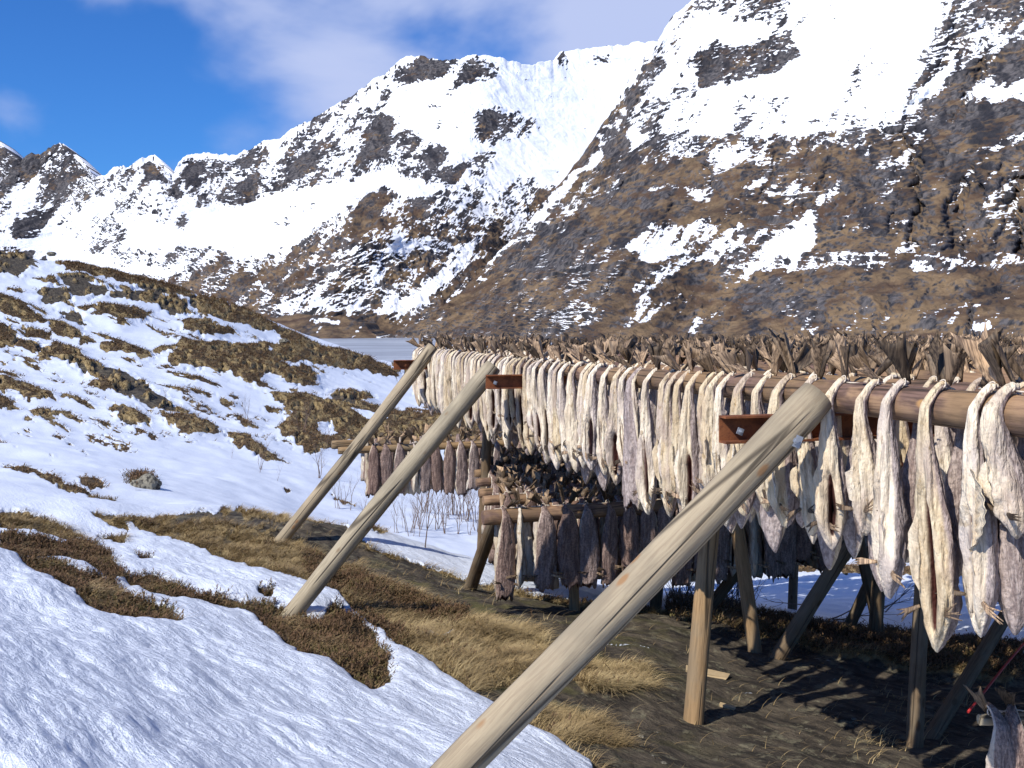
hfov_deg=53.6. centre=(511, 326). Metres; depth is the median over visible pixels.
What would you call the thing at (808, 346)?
dried cod
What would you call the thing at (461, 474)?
dried cod
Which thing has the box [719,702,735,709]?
wood piece
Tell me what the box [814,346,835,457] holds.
dried cod
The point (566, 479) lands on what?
dried cod
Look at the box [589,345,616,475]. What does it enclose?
dried cod
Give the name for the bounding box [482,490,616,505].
rail log
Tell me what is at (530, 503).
dried cod
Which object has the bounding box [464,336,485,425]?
dried cod
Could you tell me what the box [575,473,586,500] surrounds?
dried cod
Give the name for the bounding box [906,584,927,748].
support post
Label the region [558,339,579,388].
dried cod
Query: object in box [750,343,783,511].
dried cod
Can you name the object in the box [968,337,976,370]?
dried cod
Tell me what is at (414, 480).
dried cod
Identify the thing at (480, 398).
dried cod
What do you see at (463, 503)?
bare sapling
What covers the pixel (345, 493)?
bare sapling
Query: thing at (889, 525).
dried cod
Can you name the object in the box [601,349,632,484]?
dried cod
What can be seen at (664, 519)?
dried cod
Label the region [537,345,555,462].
dried cod
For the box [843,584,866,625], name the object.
support post
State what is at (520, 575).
dried cod
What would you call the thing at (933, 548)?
dried cod
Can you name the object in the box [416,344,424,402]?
dried cod
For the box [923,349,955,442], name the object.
dried cod
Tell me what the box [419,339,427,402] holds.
dried cod
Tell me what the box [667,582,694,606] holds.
bare bush
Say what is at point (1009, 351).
dried cod
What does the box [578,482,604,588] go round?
dried cod
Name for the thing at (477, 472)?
rail log
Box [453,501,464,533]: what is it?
bare sapling
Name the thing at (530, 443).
dried cod
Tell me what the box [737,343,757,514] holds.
dried cod
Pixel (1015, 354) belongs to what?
dried cod
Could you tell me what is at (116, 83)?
sky
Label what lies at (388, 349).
lake
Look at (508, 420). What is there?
dried cod
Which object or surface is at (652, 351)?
dried cod
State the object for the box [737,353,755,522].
dried cod
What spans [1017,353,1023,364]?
dried cod
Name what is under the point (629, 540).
dried cod
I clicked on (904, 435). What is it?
dried cod
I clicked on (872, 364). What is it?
dried cod
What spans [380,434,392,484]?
dried cod
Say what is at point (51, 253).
stone
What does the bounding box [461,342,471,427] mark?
dried cod
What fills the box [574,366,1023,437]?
rail log
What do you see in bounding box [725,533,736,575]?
dried cod
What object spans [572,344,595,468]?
dried cod
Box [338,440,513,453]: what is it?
rail log
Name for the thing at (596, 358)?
dried cod
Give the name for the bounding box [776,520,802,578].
dried cod
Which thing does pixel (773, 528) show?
dried cod
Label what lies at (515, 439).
dried cod
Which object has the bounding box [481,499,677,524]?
rail log
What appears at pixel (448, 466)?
dried cod
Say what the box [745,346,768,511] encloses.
dried cod
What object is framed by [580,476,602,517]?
dried cod
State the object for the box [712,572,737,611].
support post
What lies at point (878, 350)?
dried cod
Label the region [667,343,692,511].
dried cod
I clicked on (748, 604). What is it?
support post
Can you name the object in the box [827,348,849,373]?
dried cod
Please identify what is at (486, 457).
support post
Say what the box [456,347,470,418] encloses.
dried cod
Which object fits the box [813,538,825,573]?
dried cod
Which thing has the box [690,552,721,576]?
dried cod
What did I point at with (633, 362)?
dried cod
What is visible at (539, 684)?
diagonal strut
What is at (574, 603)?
support post
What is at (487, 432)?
dried cod
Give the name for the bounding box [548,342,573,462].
dried cod
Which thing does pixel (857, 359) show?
dried cod
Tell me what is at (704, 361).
dried cod
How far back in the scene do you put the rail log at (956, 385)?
4.25 m
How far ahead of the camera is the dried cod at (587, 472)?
6.30 m
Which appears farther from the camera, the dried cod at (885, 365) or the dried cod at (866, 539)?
the dried cod at (866, 539)
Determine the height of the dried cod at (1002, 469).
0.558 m
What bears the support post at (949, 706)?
on the ground at (202, 684)
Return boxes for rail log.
[331,436,502,448]
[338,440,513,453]
[413,349,607,375]
[474,469,480,476]
[475,473,573,486]
[478,482,618,497]
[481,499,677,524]
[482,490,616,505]
[486,351,1023,394]
[543,349,1010,383]
[549,497,660,505]
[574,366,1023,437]
[974,368,1006,374]
[976,713,1023,725]
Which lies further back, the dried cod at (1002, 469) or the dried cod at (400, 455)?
the dried cod at (400, 455)
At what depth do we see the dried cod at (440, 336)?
10.39 m
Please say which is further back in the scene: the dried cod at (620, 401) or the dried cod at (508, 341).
the dried cod at (508, 341)
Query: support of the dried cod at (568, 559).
attached to the rail log at (494, 516)
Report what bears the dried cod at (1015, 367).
attached to the rail log at (956, 385)
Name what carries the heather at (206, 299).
on the ground at (202, 684)
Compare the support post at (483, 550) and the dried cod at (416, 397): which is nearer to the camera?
the support post at (483, 550)
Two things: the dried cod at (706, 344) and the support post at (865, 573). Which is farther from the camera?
the support post at (865, 573)
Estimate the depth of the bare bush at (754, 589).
11.18 m
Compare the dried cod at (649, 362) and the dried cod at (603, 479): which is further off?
the dried cod at (649, 362)
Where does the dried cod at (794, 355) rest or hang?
attached to the rail log at (926, 375)
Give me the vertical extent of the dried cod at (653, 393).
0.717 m
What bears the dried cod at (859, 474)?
hanging from the rail log at (949, 407)
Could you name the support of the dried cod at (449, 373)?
hanging from the rail log at (567, 370)
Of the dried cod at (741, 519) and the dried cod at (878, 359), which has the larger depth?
the dried cod at (741, 519)
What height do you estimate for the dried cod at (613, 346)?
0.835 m
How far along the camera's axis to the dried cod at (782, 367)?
4.80 m
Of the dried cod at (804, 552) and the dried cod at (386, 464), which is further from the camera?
the dried cod at (386, 464)
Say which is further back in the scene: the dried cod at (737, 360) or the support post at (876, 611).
the support post at (876, 611)
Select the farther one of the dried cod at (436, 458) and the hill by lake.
the hill by lake
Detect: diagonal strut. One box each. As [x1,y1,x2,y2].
[275,343,436,543]
[278,361,499,618]
[430,383,831,767]
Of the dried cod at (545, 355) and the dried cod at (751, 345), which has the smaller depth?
the dried cod at (751, 345)
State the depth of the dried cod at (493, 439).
8.56 m
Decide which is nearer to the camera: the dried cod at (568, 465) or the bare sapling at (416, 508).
the dried cod at (568, 465)
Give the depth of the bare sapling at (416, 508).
18.03 m
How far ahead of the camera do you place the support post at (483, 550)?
8.77 m
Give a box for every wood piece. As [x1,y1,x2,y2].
[686,665,729,679]
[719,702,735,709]
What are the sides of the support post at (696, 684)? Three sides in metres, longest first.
1.358 x 0.118 x 0.117 m
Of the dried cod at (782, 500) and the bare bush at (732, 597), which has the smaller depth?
the dried cod at (782, 500)
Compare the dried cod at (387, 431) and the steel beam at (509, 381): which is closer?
the steel beam at (509, 381)
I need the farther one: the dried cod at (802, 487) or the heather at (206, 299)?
the heather at (206, 299)
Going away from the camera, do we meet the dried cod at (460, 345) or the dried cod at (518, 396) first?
the dried cod at (518, 396)
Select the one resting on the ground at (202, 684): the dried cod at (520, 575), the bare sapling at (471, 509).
the bare sapling at (471, 509)
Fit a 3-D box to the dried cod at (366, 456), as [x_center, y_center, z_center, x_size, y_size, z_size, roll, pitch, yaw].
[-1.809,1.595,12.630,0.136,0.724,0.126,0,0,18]
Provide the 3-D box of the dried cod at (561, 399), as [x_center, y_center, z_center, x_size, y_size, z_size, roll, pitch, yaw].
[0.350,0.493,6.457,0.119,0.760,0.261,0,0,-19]
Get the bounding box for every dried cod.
[361,428,368,482]
[365,436,380,497]
[374,430,380,454]
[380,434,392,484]
[384,423,393,461]
[392,435,405,495]
[405,429,417,492]
[406,336,420,391]
[413,426,421,438]
[414,340,422,406]
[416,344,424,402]
[418,331,422,403]
[418,339,432,403]
[418,456,430,492]
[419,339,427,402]
[422,340,436,409]
[424,433,442,494]
[426,343,435,406]
[428,336,434,415]
[429,334,445,405]
[431,339,444,409]
[432,334,446,349]
[435,338,445,409]
[437,335,450,413]
[437,343,451,380]
[441,339,454,409]
[442,436,455,494]
[445,336,455,402]
[447,338,458,403]
[448,338,466,351]
[451,336,468,427]
[454,338,464,395]
[455,429,468,496]
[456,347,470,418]
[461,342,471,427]
[463,334,473,351]
[463,341,475,428]
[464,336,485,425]
[464,430,479,491]
[467,334,473,350]
[470,337,481,419]
[472,338,488,423]
[476,334,485,432]
[476,335,485,352]
[477,341,487,426]
[481,334,497,440]
[485,343,497,436]
[486,337,504,434]
[488,337,501,437]
[488,338,496,443]
[492,343,517,426]
[492,493,517,600]
[493,432,500,463]
[493,478,514,549]
[495,339,506,415]
[497,336,514,448]
[501,341,518,430]
[506,487,536,588]
[507,333,515,370]
[508,342,521,428]
[512,346,524,446]
[512,349,528,450]
[519,339,529,454]
[520,479,541,539]
[521,342,535,454]
[523,345,539,432]
[524,490,565,592]
[525,330,537,373]
[527,336,544,452]
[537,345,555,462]
[540,346,551,464]
[542,477,551,502]
[546,346,562,469]
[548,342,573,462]
[552,473,571,501]
[553,344,573,462]
[553,481,587,592]
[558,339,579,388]
[560,346,583,472]
[563,342,578,471]
[572,342,593,483]
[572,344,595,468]
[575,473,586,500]
[577,340,604,470]
[577,348,597,461]
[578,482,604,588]
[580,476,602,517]
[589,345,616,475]
[591,347,608,473]
[595,335,612,490]
[598,485,621,587]
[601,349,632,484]
[606,352,635,465]
[607,330,620,363]
[616,501,639,570]
[622,350,643,511]
[629,349,647,414]
[632,338,661,514]
[635,342,648,401]
[636,346,657,434]
[638,352,652,400]
[639,509,657,552]
[649,341,672,399]
[651,345,675,517]
[651,348,680,512]
[656,494,676,576]
[663,343,675,368]
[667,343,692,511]
[671,347,708,508]
[671,506,695,587]
[678,349,685,365]
[681,339,695,368]
[681,346,703,413]
[687,346,708,415]
[690,347,719,492]
[690,352,731,414]
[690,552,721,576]
[694,335,726,485]
[696,337,711,350]
[700,350,715,371]
[707,349,736,532]
[711,347,752,528]
[712,348,736,526]
[715,524,735,584]
[724,343,739,406]
[725,363,756,515]
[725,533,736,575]
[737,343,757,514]
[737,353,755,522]
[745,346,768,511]
[746,335,764,370]
[748,514,770,578]
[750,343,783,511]
[755,339,780,371]
[756,349,771,527]
[759,371,785,552]
[760,328,799,527]
[762,535,785,582]
[763,357,785,371]
[768,339,771,356]
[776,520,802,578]
[785,349,831,535]
[786,341,829,527]
[792,348,798,359]
[793,355,817,543]
[796,521,816,564]
[799,337,810,372]
[806,327,858,550]
[810,335,842,569]
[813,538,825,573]
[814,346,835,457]
[823,327,843,374]
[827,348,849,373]
[835,361,883,535]
[839,342,863,557]
[842,339,857,468]
[848,343,871,382]
[851,535,867,559]
[852,331,910,598]
[859,343,883,376]
[862,330,873,353]
[862,346,881,377]
[868,357,899,591]
[869,342,897,441]
[882,352,900,378]
[896,343,966,652]
[897,336,917,557]
[899,345,928,562]
[909,353,932,430]
[923,341,942,387]
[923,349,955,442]
[923,351,928,369]
[928,330,964,576]
[934,338,964,481]
[935,322,1003,637]
[944,337,960,351]
[952,351,975,372]
[964,685,1015,767]
[966,346,1005,390]
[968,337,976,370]
[971,328,980,339]
[977,338,1023,538]
[978,328,1023,634]
[979,327,1020,526]
[995,686,1023,767]
[1002,340,1023,445]
[1011,365,1023,382]
[1012,342,1023,353]
[1013,344,1022,359]
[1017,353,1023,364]
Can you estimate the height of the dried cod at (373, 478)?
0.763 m
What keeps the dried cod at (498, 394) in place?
hanging from the rail log at (567, 370)
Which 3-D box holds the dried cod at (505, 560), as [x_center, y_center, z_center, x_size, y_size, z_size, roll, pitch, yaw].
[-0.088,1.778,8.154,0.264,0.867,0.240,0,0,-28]
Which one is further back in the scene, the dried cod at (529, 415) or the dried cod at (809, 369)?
the dried cod at (529, 415)
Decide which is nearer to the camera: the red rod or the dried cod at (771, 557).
the red rod
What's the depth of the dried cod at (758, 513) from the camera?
4.90 m
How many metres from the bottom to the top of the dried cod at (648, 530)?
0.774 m
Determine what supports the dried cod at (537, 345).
hanging from the rail log at (567, 370)
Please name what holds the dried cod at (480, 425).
hanging from the rail log at (567, 370)
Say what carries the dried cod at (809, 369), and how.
attached to the rail log at (956, 385)
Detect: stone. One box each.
[46,252,55,255]
[130,473,161,489]
[279,338,289,343]
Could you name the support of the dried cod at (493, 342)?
hanging from the rail log at (567, 370)
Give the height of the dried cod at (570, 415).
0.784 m
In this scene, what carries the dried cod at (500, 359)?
hanging from the rail log at (567, 370)
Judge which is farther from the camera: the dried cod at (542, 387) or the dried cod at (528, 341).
the dried cod at (528, 341)
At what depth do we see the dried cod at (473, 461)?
12.46 m
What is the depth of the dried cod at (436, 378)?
10.18 m
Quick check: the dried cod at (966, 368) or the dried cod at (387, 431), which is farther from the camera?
the dried cod at (387, 431)
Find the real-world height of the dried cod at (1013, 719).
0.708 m
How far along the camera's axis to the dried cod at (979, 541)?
2.89 m
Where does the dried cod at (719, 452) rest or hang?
hanging from the rail log at (949, 407)
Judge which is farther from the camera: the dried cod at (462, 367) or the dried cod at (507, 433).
the dried cod at (462, 367)
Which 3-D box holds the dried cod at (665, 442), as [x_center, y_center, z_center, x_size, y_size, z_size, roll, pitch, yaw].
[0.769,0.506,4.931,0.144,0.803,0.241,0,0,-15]
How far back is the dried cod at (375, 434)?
12.65 m
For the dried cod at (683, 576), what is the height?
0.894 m
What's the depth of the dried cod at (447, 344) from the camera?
9.81 m
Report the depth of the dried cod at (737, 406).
4.23 m
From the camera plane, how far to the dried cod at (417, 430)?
12.86 m
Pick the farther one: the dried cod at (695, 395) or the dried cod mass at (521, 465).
the dried cod mass at (521, 465)
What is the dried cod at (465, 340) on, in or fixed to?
hanging from the rail log at (567, 370)
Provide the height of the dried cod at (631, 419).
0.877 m
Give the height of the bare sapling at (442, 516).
1.092 m
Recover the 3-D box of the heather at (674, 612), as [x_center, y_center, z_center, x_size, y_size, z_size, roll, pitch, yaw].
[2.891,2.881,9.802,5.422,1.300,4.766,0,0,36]
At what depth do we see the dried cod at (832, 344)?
4.47 m
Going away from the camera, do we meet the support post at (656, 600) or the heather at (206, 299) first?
the support post at (656, 600)
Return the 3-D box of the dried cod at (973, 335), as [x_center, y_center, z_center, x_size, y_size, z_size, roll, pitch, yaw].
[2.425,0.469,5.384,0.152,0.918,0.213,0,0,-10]
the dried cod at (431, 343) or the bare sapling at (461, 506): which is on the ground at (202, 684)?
the bare sapling at (461, 506)
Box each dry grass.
[0,479,1023,767]
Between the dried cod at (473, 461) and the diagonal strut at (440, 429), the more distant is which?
the dried cod at (473, 461)
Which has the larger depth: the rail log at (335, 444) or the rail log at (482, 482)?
the rail log at (335, 444)
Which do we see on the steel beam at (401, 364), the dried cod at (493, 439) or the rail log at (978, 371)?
the rail log at (978, 371)
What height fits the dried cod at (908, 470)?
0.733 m
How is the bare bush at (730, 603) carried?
on the ground at (202, 684)
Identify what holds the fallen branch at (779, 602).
on the ground at (202, 684)
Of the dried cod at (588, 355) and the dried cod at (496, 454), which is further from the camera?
the dried cod at (496, 454)
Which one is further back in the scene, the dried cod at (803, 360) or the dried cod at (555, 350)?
the dried cod at (555, 350)
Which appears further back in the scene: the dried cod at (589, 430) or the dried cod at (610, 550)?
the dried cod at (610, 550)
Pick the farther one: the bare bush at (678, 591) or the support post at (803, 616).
the bare bush at (678, 591)
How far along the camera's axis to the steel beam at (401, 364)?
10.62 m
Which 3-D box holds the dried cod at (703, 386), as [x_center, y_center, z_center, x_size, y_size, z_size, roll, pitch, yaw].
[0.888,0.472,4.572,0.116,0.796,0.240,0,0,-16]
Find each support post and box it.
[464,525,494,590]
[477,429,491,546]
[569,584,579,610]
[649,587,663,609]
[683,529,719,724]
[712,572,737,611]
[731,523,761,652]
[769,540,851,660]
[788,565,798,609]
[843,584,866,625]
[857,536,884,631]
[868,573,884,633]
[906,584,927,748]
[924,610,1007,739]
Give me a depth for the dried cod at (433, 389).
10.29 m
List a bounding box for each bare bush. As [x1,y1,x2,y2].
[664,580,692,607]
[666,583,693,599]
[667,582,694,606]
[689,578,766,608]
[715,580,739,606]
[730,578,766,605]
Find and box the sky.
[0,0,691,174]
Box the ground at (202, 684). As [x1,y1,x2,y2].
[0,250,1023,767]
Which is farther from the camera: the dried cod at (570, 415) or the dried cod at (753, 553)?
the dried cod at (753, 553)
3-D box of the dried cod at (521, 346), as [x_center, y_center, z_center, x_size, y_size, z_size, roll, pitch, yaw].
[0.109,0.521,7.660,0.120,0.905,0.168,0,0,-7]
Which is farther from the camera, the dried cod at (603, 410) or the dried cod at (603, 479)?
the dried cod at (603, 479)
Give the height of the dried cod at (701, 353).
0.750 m
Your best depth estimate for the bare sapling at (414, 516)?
17.46 m
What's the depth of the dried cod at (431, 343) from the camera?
10.61 m
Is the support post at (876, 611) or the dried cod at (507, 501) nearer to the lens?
the support post at (876, 611)
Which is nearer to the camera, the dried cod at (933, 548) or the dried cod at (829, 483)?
the dried cod at (933, 548)
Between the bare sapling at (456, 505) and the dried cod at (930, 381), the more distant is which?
the bare sapling at (456, 505)
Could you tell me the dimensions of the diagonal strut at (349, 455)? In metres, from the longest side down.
2.632 x 0.143 x 0.141 m
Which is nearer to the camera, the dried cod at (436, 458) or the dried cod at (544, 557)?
the dried cod at (544, 557)
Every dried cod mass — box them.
[360,423,868,591]
[453,332,1023,395]
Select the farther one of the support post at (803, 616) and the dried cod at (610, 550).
the dried cod at (610, 550)
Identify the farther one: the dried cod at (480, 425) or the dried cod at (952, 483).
the dried cod at (480, 425)
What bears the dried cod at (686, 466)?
hanging from the rail log at (949, 407)
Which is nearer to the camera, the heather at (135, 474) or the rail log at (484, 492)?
the rail log at (484, 492)
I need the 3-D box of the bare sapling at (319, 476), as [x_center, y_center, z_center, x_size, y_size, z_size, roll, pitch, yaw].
[-3.963,2.563,20.773,0.454,1.229,0.534,0,0,-21]
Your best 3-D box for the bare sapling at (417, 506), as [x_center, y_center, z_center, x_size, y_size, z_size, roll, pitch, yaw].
[-1.728,3.188,18.231,0.533,0.882,0.249,0,0,30]
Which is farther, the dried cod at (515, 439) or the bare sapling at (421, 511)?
the bare sapling at (421, 511)
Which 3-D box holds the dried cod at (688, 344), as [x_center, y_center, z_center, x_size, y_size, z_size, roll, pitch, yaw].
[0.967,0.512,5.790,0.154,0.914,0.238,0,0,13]
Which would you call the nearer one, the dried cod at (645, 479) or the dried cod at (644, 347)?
the dried cod at (645, 479)
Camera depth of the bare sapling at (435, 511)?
18.28 m
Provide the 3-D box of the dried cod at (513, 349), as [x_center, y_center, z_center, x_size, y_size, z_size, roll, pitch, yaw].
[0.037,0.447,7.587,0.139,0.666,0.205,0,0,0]
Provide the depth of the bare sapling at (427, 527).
11.00 m
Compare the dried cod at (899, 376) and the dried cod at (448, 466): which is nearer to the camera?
the dried cod at (899, 376)
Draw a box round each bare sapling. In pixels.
[242,389,249,422]
[310,429,329,477]
[336,476,351,504]
[391,496,403,532]
[407,495,425,523]
[410,493,424,527]
[410,495,434,528]
[410,497,419,532]
[417,490,428,512]
[425,456,448,547]
[426,492,452,528]
[429,491,447,529]
[435,492,453,533]
[443,492,450,517]
[451,491,455,514]
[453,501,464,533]
[454,489,459,514]
[457,491,469,519]
[460,490,475,520]
[461,492,474,529]
[462,493,474,518]
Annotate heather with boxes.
[0,247,960,575]
[0,477,1023,764]
[119,466,160,486]
[663,588,1023,673]
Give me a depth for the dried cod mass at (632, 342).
9.15 m
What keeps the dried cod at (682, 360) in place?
attached to the rail log at (956, 385)
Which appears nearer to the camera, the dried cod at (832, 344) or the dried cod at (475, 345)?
the dried cod at (832, 344)
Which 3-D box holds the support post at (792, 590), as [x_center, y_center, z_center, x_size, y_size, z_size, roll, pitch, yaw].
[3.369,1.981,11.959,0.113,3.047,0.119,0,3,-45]
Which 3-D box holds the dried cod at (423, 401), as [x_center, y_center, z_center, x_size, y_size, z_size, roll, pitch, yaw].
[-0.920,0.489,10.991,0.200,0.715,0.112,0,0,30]
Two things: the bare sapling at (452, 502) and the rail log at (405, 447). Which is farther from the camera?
the bare sapling at (452, 502)
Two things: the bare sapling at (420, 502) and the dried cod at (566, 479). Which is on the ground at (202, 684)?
the bare sapling at (420, 502)
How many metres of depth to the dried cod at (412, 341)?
11.46 m
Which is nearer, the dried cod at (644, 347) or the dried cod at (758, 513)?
the dried cod at (758, 513)
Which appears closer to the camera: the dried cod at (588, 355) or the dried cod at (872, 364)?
the dried cod at (872, 364)
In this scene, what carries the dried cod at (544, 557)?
hanging from the rail log at (494, 516)
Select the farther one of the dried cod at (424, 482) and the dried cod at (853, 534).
the dried cod at (424, 482)
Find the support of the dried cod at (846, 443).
hanging from the rail log at (956, 385)
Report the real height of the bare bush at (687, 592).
1.021 m
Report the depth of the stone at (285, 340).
48.03 m
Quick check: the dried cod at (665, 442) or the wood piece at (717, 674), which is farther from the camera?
the wood piece at (717, 674)
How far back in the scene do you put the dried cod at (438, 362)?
10.07 m
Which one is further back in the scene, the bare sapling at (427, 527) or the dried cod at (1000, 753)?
the bare sapling at (427, 527)
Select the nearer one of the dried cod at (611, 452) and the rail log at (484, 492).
the dried cod at (611, 452)
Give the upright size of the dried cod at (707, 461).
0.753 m
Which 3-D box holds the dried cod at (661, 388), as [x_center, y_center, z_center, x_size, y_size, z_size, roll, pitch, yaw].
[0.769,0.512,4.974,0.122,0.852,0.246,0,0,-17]
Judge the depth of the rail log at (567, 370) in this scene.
7.00 m
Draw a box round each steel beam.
[393,360,427,369]
[486,374,566,388]
[719,413,934,443]
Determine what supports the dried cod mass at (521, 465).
on the rail log at (405, 447)
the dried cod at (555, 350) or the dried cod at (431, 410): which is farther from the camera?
the dried cod at (431, 410)
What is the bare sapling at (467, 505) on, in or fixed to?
on the ground at (202, 684)
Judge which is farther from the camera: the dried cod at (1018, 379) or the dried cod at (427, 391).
the dried cod at (427, 391)
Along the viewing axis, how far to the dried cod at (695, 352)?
4.80 m
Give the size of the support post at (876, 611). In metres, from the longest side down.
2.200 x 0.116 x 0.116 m
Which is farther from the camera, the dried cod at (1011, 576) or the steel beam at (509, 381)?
the steel beam at (509, 381)
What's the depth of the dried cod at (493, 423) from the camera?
8.11 m
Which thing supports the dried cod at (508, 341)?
hanging from the rail log at (567, 370)
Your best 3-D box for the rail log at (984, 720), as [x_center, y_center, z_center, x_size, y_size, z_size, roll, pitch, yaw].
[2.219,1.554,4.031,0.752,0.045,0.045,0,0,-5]
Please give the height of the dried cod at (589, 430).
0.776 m
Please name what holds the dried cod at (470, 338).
hanging from the rail log at (567, 370)
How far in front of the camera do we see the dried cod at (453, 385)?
9.47 m
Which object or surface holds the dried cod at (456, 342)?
hanging from the rail log at (567, 370)
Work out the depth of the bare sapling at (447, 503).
19.44 m
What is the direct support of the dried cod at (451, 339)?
hanging from the rail log at (567, 370)
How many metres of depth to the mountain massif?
2582.10 m
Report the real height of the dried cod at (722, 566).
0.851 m
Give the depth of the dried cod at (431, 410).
11.05 m
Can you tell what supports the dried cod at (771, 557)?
attached to the rail log at (494, 516)
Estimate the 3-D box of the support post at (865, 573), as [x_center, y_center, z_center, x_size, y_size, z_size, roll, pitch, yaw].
[3.037,2.221,8.602,0.102,1.322,0.103,-12,0,0]
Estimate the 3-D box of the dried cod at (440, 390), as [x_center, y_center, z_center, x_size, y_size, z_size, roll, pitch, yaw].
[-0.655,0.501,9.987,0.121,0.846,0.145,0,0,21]
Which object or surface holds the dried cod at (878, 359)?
attached to the rail log at (956, 385)
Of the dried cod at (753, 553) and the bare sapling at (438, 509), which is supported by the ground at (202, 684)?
the bare sapling at (438, 509)
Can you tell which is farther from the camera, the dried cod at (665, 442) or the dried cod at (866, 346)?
the dried cod at (866, 346)
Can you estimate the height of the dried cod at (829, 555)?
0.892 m
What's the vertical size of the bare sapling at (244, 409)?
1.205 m
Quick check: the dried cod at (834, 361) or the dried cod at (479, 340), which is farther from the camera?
the dried cod at (479, 340)
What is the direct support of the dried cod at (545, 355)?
hanging from the rail log at (567, 370)
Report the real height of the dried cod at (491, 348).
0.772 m
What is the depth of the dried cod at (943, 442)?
3.64 m
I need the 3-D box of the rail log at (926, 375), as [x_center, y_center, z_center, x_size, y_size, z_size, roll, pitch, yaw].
[1.009,0.255,7.344,0.118,0.118,10.014,0,0,-16]
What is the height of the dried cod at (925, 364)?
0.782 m
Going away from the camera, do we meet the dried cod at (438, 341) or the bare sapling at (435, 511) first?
the dried cod at (438, 341)
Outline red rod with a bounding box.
[967,642,1023,712]
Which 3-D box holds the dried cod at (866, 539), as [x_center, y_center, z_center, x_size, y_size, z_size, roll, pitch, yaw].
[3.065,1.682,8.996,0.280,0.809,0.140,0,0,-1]
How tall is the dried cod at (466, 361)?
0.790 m
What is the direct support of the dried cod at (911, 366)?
attached to the rail log at (956, 385)
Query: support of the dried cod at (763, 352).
hanging from the rail log at (956, 385)
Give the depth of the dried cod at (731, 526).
4.51 m
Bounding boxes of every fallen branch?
[756,595,800,607]
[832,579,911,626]
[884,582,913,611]
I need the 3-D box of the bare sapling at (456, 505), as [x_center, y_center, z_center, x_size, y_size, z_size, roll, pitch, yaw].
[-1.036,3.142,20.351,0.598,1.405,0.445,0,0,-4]
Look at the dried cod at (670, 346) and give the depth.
6.05 m
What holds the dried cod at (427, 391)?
hanging from the rail log at (567, 370)
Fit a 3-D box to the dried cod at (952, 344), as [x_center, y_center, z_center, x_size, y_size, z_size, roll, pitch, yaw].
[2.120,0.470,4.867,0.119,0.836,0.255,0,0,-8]
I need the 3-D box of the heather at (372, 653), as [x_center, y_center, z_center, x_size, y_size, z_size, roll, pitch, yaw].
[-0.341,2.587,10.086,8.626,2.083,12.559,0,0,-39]
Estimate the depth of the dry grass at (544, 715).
6.81 m
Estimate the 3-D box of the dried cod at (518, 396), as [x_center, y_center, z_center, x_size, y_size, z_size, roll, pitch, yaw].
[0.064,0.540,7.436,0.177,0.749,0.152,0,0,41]
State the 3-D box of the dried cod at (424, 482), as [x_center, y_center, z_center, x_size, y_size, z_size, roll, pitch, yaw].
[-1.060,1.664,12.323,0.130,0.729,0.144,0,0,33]
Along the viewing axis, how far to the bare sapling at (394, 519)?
17.25 m
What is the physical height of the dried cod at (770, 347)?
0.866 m
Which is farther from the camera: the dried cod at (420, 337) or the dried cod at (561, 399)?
the dried cod at (420, 337)
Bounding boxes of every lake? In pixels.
[267,313,389,338]
[321,338,551,361]
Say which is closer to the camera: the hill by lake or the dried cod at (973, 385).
the dried cod at (973, 385)
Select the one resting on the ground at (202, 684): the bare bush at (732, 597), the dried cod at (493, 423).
the bare bush at (732, 597)
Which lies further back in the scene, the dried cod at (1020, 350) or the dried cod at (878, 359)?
the dried cod at (1020, 350)
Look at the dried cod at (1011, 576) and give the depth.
2.87 m
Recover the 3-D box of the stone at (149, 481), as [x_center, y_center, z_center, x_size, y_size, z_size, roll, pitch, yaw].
[-5.076,2.194,14.052,0.427,0.312,0.324,0,0,0]
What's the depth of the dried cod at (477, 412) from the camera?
8.65 m

